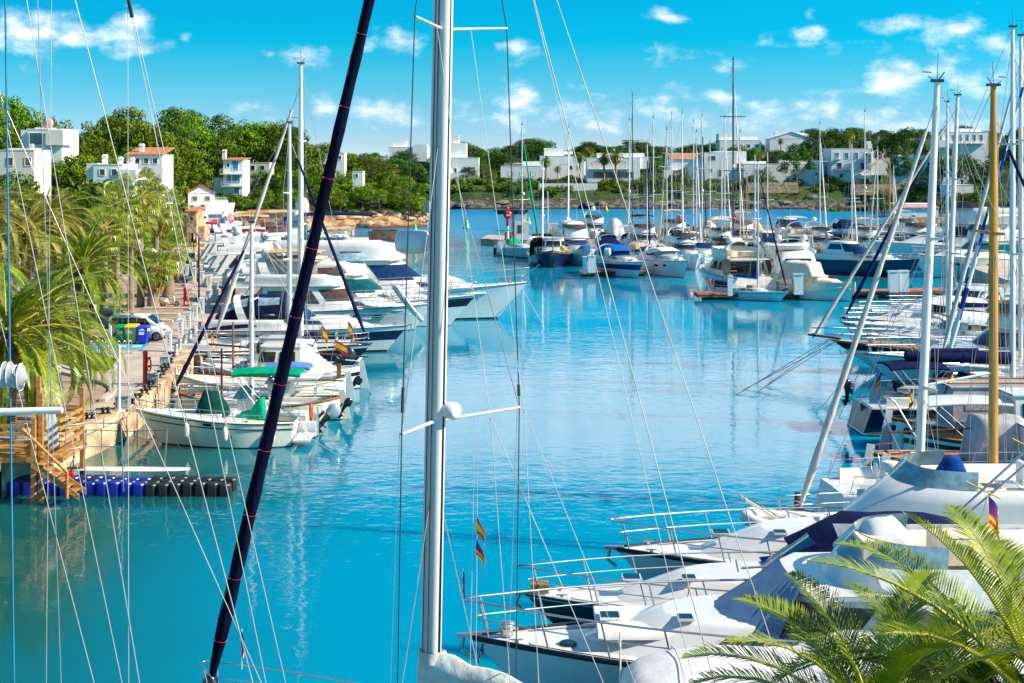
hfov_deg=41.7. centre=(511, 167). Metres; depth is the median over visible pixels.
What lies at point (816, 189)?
shrub
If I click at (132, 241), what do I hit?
fan palm
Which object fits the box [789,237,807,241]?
aft window
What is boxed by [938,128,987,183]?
house
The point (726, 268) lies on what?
oval side window
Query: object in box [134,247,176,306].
fan palm
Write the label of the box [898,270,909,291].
pontoon pedestal
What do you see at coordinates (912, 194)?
pine tree
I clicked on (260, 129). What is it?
pine tree
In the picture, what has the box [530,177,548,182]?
shrub
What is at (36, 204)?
date palm
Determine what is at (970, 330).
sport cruiser
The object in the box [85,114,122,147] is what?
pine tree
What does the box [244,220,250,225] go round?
window
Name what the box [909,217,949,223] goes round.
shore wall
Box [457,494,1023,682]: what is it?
motor yacht
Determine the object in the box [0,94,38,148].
pine tree
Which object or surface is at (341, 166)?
house
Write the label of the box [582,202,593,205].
rock
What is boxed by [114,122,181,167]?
pine tree
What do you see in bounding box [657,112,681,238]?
sailing yacht
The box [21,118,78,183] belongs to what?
house
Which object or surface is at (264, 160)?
pine tree
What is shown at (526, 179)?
shrub
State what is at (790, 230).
motor yacht
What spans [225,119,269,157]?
pine tree
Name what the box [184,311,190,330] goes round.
power pedestal
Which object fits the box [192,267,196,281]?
power pedestal
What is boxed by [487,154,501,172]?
pine tree
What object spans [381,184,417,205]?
pine tree
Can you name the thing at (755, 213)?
sailing yacht
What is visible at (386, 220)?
hill
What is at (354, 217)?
rock
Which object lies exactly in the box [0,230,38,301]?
date palm
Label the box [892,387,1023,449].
fishing boat
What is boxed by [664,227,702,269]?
motor yacht
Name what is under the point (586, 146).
pine tree
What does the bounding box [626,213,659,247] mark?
motor yacht
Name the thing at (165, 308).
parking kerb
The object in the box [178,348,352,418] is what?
fishing boat
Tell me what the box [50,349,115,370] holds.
grass
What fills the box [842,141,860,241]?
sailing yacht
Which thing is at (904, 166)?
pine tree
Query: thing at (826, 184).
shrub
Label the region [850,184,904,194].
garden wall
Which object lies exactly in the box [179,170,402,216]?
undergrowth
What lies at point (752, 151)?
pine tree
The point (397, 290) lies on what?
inflatable dinghy
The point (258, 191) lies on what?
pine tree
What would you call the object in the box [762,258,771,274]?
oval side window
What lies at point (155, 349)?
quay pavement
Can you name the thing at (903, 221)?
motor yacht
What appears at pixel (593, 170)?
house
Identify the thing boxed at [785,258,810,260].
tent window
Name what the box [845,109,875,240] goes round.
sailing yacht
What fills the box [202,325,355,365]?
day boat
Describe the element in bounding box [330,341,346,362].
flag
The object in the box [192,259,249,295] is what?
sport cruiser
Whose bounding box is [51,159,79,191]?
pine tree
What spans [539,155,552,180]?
palm tree
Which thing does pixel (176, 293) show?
parking kerb
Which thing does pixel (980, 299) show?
sport cruiser
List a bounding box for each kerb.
[54,353,121,372]
[58,370,115,401]
[142,307,189,309]
[145,293,195,294]
[145,297,196,299]
[146,288,192,290]
[151,313,180,315]
[160,319,174,321]
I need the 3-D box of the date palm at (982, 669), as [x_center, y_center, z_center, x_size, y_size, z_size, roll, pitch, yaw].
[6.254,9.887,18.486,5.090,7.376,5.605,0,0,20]
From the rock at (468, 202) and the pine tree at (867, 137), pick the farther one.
the pine tree at (867, 137)
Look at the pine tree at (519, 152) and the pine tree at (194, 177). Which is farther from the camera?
the pine tree at (519, 152)
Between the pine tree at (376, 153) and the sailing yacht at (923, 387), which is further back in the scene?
the pine tree at (376, 153)
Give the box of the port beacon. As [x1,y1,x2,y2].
[503,207,511,239]
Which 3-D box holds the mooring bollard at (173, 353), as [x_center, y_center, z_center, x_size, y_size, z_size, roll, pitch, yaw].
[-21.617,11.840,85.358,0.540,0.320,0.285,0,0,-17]
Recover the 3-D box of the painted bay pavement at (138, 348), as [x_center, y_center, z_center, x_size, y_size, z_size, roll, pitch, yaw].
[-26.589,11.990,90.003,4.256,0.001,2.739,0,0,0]
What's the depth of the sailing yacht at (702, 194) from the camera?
211.90 m
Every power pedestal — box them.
[165,330,172,351]
[177,318,183,338]
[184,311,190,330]
[185,264,188,275]
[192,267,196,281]
[192,303,198,321]
[199,297,204,314]
[200,271,203,286]
[205,291,210,307]
[207,275,211,290]
[212,285,216,300]
[214,281,218,295]
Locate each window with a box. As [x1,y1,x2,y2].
[8,157,12,165]
[24,157,30,165]
[29,133,43,144]
[99,169,104,175]
[111,169,116,175]
[143,158,148,163]
[152,158,157,163]
[187,232,193,241]
[189,216,193,221]
[190,232,196,245]
[192,196,197,201]
[204,196,209,200]
[226,175,231,182]
[229,259,235,267]
[232,160,237,170]
[232,175,239,182]
[234,187,239,194]
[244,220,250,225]
[282,216,286,221]
[564,240,589,245]
[587,224,602,228]
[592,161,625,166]
[593,171,633,177]
[633,235,655,240]
[664,230,684,235]
[674,244,696,249]
[709,155,715,160]
[711,237,725,242]
[721,259,730,275]
[730,261,756,274]
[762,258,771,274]
[779,219,796,225]
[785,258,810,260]
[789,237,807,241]
[811,237,831,242]
[837,163,841,169]
[844,153,848,158]
[858,237,876,242]
[905,234,917,239]
[944,227,967,236]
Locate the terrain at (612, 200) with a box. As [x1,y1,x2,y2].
[221,139,1023,216]
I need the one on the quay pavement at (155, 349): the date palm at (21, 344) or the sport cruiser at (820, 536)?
the date palm at (21, 344)
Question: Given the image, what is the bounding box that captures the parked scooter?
[159,291,178,306]
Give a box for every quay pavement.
[0,227,351,439]
[965,265,1017,285]
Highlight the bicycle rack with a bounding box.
[117,340,132,353]
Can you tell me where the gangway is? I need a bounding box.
[67,429,194,470]
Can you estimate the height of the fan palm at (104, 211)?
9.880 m
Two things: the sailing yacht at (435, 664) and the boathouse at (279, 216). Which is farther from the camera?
the boathouse at (279, 216)
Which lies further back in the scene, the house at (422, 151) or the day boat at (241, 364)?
the house at (422, 151)
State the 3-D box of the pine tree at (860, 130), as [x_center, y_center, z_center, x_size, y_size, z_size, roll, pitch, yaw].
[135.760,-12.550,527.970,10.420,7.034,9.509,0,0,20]
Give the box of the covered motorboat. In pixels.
[619,630,1023,682]
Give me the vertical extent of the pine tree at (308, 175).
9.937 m
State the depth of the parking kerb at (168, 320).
104.31 m
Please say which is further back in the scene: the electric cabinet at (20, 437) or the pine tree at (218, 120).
the pine tree at (218, 120)
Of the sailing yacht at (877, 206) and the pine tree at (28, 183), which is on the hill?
the pine tree at (28, 183)
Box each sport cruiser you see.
[184,256,222,272]
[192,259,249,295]
[197,294,411,351]
[330,231,348,236]
[515,511,957,623]
[587,244,643,277]
[591,233,620,252]
[628,242,649,257]
[636,244,689,277]
[695,238,713,262]
[750,230,776,257]
[773,217,799,234]
[815,240,921,277]
[824,231,847,241]
[830,219,854,240]
[839,292,999,323]
[849,311,988,342]
[854,285,1004,316]
[885,282,1017,309]
[952,284,1009,296]
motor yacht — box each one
[183,209,220,274]
[184,225,276,281]
[188,202,277,255]
[189,205,286,278]
[192,212,286,284]
[212,218,308,300]
[216,246,426,311]
[221,210,479,326]
[233,219,242,225]
[236,240,426,329]
[239,198,541,324]
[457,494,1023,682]
[526,222,552,264]
[552,208,595,265]
[583,200,604,238]
[604,438,1023,579]
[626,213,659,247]
[658,209,685,242]
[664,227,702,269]
[698,236,776,290]
[703,217,732,242]
[726,211,753,238]
[760,232,815,277]
[775,215,815,256]
[804,217,831,252]
[820,300,1017,417]
[848,217,882,250]
[866,201,1023,269]
[872,215,894,240]
[882,210,913,225]
[894,211,925,240]
[910,214,1023,277]
[935,213,949,233]
[935,217,945,233]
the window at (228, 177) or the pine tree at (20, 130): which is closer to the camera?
the pine tree at (20, 130)
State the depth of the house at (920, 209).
312.00 m
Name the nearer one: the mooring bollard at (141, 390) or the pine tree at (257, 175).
the mooring bollard at (141, 390)
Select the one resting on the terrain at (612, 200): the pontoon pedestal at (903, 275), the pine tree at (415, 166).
the pine tree at (415, 166)
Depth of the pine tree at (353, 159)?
334.83 m
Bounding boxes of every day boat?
[151,367,340,437]
[192,361,248,374]
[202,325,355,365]
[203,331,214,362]
[211,362,312,392]
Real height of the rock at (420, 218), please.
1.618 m
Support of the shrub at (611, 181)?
on the terrain at (612, 200)
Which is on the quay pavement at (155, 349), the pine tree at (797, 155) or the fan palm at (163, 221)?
the fan palm at (163, 221)
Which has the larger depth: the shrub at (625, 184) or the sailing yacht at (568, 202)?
the shrub at (625, 184)
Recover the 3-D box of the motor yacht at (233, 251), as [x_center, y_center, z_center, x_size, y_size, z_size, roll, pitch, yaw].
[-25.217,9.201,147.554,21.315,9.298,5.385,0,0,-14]
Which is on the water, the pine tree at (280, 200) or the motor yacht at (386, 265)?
the motor yacht at (386, 265)
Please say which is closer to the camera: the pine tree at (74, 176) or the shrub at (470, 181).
the pine tree at (74, 176)
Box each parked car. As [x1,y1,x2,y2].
[89,307,124,328]
[174,271,191,283]
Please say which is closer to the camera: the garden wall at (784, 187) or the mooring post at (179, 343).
the mooring post at (179, 343)
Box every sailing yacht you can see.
[0,0,285,682]
[170,209,341,419]
[172,117,371,371]
[199,0,785,682]
[214,58,362,362]
[493,119,538,257]
[535,155,550,237]
[545,188,552,233]
[559,127,577,218]
[618,93,644,245]
[618,117,639,244]
[638,140,656,247]
[643,115,664,243]
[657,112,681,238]
[657,126,676,246]
[671,109,693,232]
[684,119,703,234]
[684,129,706,242]
[691,112,712,242]
[697,138,717,235]
[709,54,750,245]
[709,152,787,301]
[713,147,730,241]
[714,115,735,230]
[731,127,749,236]
[740,63,1023,518]
[741,172,752,240]
[746,148,763,248]
[759,149,774,236]
[806,117,829,228]
[813,60,1023,511]
[841,18,1023,435]
[841,90,1016,332]
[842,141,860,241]
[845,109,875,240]
[869,145,887,252]
[879,156,896,240]
[886,164,899,232]
[943,19,1023,371]
[944,25,1023,376]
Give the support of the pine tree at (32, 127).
on the hill
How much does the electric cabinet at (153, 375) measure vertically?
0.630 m
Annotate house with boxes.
[0,144,50,198]
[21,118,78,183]
[86,154,145,195]
[125,143,174,206]
[181,206,209,256]
[186,184,227,222]
[207,203,234,225]
[214,149,250,197]
[250,162,273,183]
[335,153,346,178]
[352,171,364,190]
[377,142,429,172]
[450,135,478,180]
[501,161,547,182]
[539,148,584,178]
[585,153,646,182]
[663,153,701,182]
[700,151,745,180]
[716,134,760,154]
[742,160,823,184]
[765,131,811,161]
[822,141,889,184]
[890,203,939,219]
[892,153,939,191]
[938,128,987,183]
[940,184,972,196]
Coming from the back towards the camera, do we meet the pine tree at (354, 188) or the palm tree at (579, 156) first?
the palm tree at (579, 156)
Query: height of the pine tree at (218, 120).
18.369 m
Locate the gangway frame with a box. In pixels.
[65,422,123,491]
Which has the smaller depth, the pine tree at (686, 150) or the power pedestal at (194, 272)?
the power pedestal at (194, 272)
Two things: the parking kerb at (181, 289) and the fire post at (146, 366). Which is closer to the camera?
the fire post at (146, 366)
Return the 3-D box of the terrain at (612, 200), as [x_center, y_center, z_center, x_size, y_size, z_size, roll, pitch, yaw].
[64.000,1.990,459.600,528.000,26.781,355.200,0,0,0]
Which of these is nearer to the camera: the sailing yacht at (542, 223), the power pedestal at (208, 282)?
the power pedestal at (208, 282)
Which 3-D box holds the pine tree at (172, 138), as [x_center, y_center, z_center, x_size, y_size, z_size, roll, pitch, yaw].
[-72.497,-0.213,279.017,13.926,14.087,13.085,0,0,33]
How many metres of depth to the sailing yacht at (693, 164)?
221.89 m
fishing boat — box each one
[175,364,362,400]
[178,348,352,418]
[200,322,368,388]
[534,237,571,267]
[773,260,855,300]
[806,395,1023,496]
[879,368,1023,448]
[880,422,1023,466]
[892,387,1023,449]
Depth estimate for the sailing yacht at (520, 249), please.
203.73 m
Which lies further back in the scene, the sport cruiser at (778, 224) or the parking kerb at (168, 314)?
the sport cruiser at (778, 224)
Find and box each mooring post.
[174,344,178,353]
[178,339,182,348]
[183,335,186,343]
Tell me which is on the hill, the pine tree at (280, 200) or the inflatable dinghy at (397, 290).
the pine tree at (280, 200)
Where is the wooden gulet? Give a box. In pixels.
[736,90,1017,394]
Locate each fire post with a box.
[141,351,151,384]
[183,287,188,306]
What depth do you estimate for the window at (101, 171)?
211.96 m
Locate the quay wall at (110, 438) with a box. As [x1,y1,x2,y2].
[0,227,354,496]
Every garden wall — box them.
[539,183,597,190]
[748,182,797,192]
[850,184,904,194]
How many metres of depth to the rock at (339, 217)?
297.76 m
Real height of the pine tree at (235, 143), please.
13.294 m
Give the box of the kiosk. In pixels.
[207,219,234,230]
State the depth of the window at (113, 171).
211.96 m
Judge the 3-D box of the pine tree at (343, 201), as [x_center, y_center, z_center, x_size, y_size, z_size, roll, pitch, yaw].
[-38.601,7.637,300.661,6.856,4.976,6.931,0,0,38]
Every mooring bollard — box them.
[85,412,94,419]
[100,407,110,413]
[132,393,142,399]
[139,388,149,394]
[142,384,152,390]
[146,380,155,384]
[159,365,168,369]
[167,351,175,356]
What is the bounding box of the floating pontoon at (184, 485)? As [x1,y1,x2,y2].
[0,474,236,496]
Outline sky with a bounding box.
[0,0,1023,164]
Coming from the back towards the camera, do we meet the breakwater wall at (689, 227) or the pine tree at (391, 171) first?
the pine tree at (391, 171)
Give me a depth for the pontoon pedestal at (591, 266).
163.91 m
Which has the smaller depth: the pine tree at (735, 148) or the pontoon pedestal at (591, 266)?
the pontoon pedestal at (591, 266)
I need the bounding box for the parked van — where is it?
[108,312,171,340]
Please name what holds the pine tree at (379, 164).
on the hill
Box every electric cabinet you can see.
[12,421,30,439]
[113,393,131,409]
[147,372,159,383]
[159,355,170,365]
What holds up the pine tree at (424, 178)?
on the terrain at (612, 200)
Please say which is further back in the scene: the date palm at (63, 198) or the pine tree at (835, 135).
the pine tree at (835, 135)
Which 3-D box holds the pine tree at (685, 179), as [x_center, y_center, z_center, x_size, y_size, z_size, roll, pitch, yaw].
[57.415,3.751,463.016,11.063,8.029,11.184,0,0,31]
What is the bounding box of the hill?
[83,166,427,228]
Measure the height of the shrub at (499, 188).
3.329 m
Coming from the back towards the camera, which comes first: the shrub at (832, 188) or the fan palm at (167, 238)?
the shrub at (832, 188)
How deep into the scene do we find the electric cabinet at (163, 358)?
81.25 m
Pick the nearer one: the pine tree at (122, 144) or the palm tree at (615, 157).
the pine tree at (122, 144)
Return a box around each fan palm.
[82,204,133,307]
[90,178,141,308]
[109,167,170,306]
[109,198,156,310]
[134,183,181,297]
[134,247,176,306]
[146,226,193,296]
[150,188,191,243]
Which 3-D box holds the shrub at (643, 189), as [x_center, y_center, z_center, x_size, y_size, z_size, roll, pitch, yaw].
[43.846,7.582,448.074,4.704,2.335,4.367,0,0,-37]
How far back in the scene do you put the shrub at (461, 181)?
464.27 m
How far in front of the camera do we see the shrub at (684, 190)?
445.49 m
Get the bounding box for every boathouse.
[234,211,245,224]
[242,210,267,225]
[264,210,294,230]
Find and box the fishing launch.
[126,390,348,460]
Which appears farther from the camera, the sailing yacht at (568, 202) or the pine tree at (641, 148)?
the pine tree at (641, 148)
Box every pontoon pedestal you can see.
[497,239,503,251]
[582,256,586,272]
[587,255,595,272]
[727,275,732,295]
[792,273,803,294]
[887,270,898,291]
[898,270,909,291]
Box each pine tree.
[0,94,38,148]
[0,108,25,149]
[0,110,33,149]
[0,171,51,258]
[0,186,72,230]
[11,118,57,145]
[21,184,80,247]
[31,111,92,158]
[51,153,97,196]
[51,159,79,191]
[51,161,92,196]
[51,168,85,201]
[52,163,91,199]
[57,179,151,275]
[67,182,114,233]
[79,117,118,162]
[79,133,118,165]
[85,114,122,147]
[95,106,159,152]
[104,135,146,163]
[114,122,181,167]
[116,129,185,175]
[136,133,188,180]
[137,186,180,233]
[149,106,196,170]
[157,106,216,160]
[162,133,192,174]
[170,139,214,179]
[173,172,187,206]
[173,173,189,197]
[175,166,212,188]
[181,109,216,166]
[191,133,239,186]
[193,113,245,186]
[197,137,228,179]
[215,194,230,202]
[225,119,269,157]
[228,128,245,157]
[228,194,250,208]
[232,131,270,159]
[236,195,258,207]
[238,120,287,160]
[245,147,273,161]
[249,185,275,205]
[250,169,272,184]
[250,180,270,191]
[252,131,295,173]
[253,121,298,171]
[260,173,281,187]
[265,141,319,163]
[268,180,286,192]
[268,186,308,209]
[273,126,311,164]
[274,153,293,171]
[276,163,321,194]
[279,139,325,200]
[292,183,308,204]
[308,178,343,194]
[309,185,334,199]
[314,142,342,167]
[328,191,355,211]
[334,170,353,188]
[344,184,375,202]
[347,153,370,171]
[348,167,368,178]
[350,152,375,178]
[351,185,376,211]
[354,155,395,178]
[363,189,392,212]
[365,163,400,188]
[365,177,380,187]
[369,152,382,157]
[379,171,392,188]
[380,172,413,192]
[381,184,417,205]
[386,157,412,175]
[389,150,416,164]
[393,158,420,176]
[393,192,423,215]
[394,176,417,190]
[402,153,426,165]
[403,162,426,178]
[411,183,428,201]
[412,196,428,216]
[416,171,429,183]
[423,158,429,171]
[460,167,479,179]
[467,145,486,155]
[467,146,487,157]
[472,147,500,162]
[479,163,491,176]
[480,155,503,170]
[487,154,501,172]
[491,153,517,166]
[501,145,511,153]
[508,139,541,157]
[511,144,542,160]
[518,139,566,157]
[570,142,602,156]
[572,141,602,153]
[593,146,608,153]
[603,146,624,152]
[618,140,643,149]
[625,142,657,151]
[627,145,652,158]
[640,171,649,179]
[643,174,667,186]
[644,151,664,164]
[644,158,665,171]
[645,146,669,156]
[651,154,668,166]
[655,146,677,154]
[664,167,694,183]
[676,145,691,152]
[680,143,701,152]
[687,145,715,152]
[727,145,745,150]
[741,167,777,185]
[743,147,768,160]
[760,149,785,163]
[776,143,816,181]
[799,128,820,136]
[801,130,835,159]
[820,127,850,150]
[837,128,866,147]
[852,127,867,138]
[854,135,875,147]
[865,188,899,211]
[870,133,882,142]
[872,131,906,181]
[876,130,889,137]
[885,146,923,176]
[886,127,929,154]
[894,180,927,199]
[911,129,929,138]
[912,175,939,195]
[918,156,967,183]
[939,154,987,183]
[967,166,999,185]
[982,148,1016,178]
[997,144,1023,169]
[1000,131,1023,171]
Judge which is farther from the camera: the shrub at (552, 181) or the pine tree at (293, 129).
the shrub at (552, 181)
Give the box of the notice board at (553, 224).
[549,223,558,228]
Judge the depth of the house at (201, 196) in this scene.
262.10 m
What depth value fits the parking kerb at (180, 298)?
121.93 m
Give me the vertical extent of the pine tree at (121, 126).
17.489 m
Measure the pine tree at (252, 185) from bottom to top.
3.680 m
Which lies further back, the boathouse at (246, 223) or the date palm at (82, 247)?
the boathouse at (246, 223)
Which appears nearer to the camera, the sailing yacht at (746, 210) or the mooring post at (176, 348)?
the mooring post at (176, 348)
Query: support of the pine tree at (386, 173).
on the hill
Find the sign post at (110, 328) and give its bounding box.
[109,324,111,352]
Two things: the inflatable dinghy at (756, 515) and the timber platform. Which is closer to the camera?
the inflatable dinghy at (756, 515)
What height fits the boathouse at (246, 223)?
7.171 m
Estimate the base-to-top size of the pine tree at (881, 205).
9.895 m
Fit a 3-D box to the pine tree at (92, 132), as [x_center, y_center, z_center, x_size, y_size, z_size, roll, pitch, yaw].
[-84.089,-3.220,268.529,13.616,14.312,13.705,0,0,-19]
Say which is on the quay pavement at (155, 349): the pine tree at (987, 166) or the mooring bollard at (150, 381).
the mooring bollard at (150, 381)
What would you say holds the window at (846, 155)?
in the house at (837, 163)
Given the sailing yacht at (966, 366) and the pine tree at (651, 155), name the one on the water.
the sailing yacht at (966, 366)
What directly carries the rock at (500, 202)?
on the terrain at (612, 200)
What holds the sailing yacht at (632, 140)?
on the water
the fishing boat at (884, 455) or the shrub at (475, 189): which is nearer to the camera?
the fishing boat at (884, 455)
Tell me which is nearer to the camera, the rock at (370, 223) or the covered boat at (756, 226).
the covered boat at (756, 226)
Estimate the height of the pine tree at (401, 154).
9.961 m
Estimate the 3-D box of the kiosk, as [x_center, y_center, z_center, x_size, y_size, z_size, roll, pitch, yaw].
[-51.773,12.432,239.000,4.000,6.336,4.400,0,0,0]
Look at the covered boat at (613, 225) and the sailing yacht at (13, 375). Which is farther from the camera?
the covered boat at (613, 225)
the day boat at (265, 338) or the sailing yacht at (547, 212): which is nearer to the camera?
the day boat at (265, 338)
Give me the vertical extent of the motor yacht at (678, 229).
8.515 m
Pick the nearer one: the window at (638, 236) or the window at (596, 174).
the window at (638, 236)
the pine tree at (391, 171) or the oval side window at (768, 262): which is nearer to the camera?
the oval side window at (768, 262)
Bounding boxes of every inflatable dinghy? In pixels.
[391,282,423,321]
[739,507,831,525]
[763,241,809,249]
[887,379,935,393]
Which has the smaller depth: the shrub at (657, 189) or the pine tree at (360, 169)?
the pine tree at (360, 169)
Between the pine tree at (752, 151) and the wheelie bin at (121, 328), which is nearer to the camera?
the wheelie bin at (121, 328)
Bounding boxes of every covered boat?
[604,218,623,236]
[697,220,715,233]
[752,220,763,232]
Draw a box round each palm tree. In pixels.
[485,169,496,184]
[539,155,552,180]
[553,166,561,180]
[573,151,586,175]
[583,148,594,157]
[595,152,609,180]
[606,147,625,182]
[755,150,764,160]
[777,137,784,150]
[842,131,855,147]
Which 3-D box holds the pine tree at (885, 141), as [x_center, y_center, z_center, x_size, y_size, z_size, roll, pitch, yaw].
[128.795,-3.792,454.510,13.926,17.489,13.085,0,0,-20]
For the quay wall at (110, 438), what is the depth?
66.06 m
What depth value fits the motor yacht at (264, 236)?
133.76 m
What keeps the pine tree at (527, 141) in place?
on the terrain at (612, 200)
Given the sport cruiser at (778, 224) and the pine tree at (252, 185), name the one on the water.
the sport cruiser at (778, 224)
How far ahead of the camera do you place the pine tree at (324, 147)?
335.50 m
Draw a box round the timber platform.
[0,376,86,501]
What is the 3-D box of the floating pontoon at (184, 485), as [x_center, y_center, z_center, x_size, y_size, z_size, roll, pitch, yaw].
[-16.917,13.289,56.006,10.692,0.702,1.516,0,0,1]
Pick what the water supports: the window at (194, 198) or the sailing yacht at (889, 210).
the sailing yacht at (889, 210)
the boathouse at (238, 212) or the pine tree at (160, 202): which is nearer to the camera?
the pine tree at (160, 202)
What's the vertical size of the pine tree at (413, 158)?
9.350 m
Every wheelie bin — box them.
[114,324,126,341]
[124,323,139,341]
[135,325,150,342]
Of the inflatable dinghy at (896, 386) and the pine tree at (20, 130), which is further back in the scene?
the pine tree at (20, 130)
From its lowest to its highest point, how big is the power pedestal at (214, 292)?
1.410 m
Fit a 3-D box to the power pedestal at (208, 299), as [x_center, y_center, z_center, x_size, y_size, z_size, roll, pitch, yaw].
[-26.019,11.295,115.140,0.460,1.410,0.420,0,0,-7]
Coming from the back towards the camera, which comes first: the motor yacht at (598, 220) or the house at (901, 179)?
the house at (901, 179)
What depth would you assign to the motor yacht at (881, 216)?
213.37 m
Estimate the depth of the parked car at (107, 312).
99.92 m
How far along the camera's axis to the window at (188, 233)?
203.00 m
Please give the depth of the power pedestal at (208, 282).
130.90 m
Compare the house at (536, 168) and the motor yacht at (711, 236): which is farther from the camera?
the house at (536, 168)
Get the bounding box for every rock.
[333,215,345,219]
[346,215,361,219]
[357,220,372,226]
[387,210,400,217]
[403,216,415,221]
[416,216,423,221]
[455,203,465,206]
[461,200,472,204]
[494,201,508,203]
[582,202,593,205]
[743,201,756,204]
[776,200,791,204]
[804,195,817,198]
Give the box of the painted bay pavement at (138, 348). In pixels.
[93,344,148,349]
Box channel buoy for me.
[463,218,468,228]
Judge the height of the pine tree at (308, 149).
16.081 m
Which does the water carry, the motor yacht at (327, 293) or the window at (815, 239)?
the motor yacht at (327, 293)
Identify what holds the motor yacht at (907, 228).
on the water
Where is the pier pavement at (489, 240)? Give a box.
[481,234,832,244]
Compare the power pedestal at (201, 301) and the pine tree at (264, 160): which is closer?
the power pedestal at (201, 301)
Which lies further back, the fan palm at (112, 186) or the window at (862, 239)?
the window at (862, 239)
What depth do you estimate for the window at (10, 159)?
214.98 m
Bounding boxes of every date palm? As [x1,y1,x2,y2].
[0,186,49,268]
[0,193,81,303]
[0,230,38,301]
[0,262,120,431]
[2,258,135,406]
[6,187,108,284]
[7,218,150,341]
[679,567,1023,682]
[768,504,1023,682]
[791,583,1023,682]
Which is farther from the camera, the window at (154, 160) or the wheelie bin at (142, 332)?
the window at (154, 160)
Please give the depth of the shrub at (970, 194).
319.62 m
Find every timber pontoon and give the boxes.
[579,269,645,276]
[694,287,955,299]
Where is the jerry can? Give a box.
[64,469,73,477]
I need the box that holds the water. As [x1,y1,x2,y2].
[0,209,981,682]
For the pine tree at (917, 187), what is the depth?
389.19 m
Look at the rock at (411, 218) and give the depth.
304.15 m
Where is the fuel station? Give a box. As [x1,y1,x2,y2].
[494,209,528,239]
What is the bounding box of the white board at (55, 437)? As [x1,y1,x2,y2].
[45,414,58,447]
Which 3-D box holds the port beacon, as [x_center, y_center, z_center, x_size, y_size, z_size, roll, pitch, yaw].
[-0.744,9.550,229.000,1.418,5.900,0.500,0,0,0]
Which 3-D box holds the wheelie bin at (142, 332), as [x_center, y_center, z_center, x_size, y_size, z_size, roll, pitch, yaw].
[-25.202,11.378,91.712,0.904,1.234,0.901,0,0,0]
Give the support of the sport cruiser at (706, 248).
on the water
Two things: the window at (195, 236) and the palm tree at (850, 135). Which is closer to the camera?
the window at (195, 236)
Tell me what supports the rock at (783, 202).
on the terrain at (612, 200)
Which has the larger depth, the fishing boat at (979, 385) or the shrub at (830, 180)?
the shrub at (830, 180)
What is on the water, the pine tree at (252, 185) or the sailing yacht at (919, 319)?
the sailing yacht at (919, 319)
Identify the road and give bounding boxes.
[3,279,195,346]
[17,374,108,421]
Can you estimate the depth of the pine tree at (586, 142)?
585.04 m
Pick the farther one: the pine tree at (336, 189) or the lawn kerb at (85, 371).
the pine tree at (336, 189)
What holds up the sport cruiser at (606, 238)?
on the water
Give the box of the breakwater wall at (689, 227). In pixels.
[548,224,879,233]
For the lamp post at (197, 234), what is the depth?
121.92 m
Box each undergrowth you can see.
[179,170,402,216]
[395,163,1023,201]
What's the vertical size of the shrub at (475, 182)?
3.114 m
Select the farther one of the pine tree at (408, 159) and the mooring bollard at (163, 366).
the pine tree at (408, 159)
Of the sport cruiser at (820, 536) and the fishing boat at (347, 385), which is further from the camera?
the fishing boat at (347, 385)
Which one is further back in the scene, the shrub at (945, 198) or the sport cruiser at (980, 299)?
the shrub at (945, 198)
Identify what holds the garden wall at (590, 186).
on the terrain at (612, 200)
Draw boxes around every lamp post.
[115,344,122,411]
[188,223,202,299]
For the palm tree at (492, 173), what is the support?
on the terrain at (612, 200)
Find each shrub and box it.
[110,250,135,267]
[121,238,160,250]
[222,193,243,199]
[251,205,269,209]
[275,172,286,179]
[419,183,429,191]
[450,177,466,183]
[450,184,458,191]
[455,183,474,190]
[465,178,476,183]
[465,186,480,191]
[472,178,482,184]
[477,178,497,184]
[484,183,508,190]
[491,185,510,191]
[494,178,512,183]
[504,184,528,191]
[512,181,532,186]
[518,177,533,181]
[528,181,544,188]
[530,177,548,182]
[540,186,562,194]
[543,179,559,182]
[557,185,573,190]
[561,175,580,181]
[596,181,605,187]
[599,185,612,190]
[600,178,618,185]
[609,181,628,187]
[610,184,624,187]
[613,186,627,191]
[628,181,646,188]
[637,187,650,191]
[649,185,665,192]
[668,181,684,186]
[673,186,692,194]
[697,181,715,188]
[715,184,730,188]
[722,181,742,187]
[784,178,801,184]
[812,187,821,191]
[815,183,832,187]
[817,207,839,210]
[820,175,843,183]
[821,185,838,191]
[936,196,961,205]
[957,193,988,202]
[958,192,981,197]
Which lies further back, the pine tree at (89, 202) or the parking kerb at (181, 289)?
the pine tree at (89, 202)
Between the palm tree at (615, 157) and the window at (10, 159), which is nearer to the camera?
the window at (10, 159)
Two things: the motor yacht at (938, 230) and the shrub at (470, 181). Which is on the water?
the motor yacht at (938, 230)

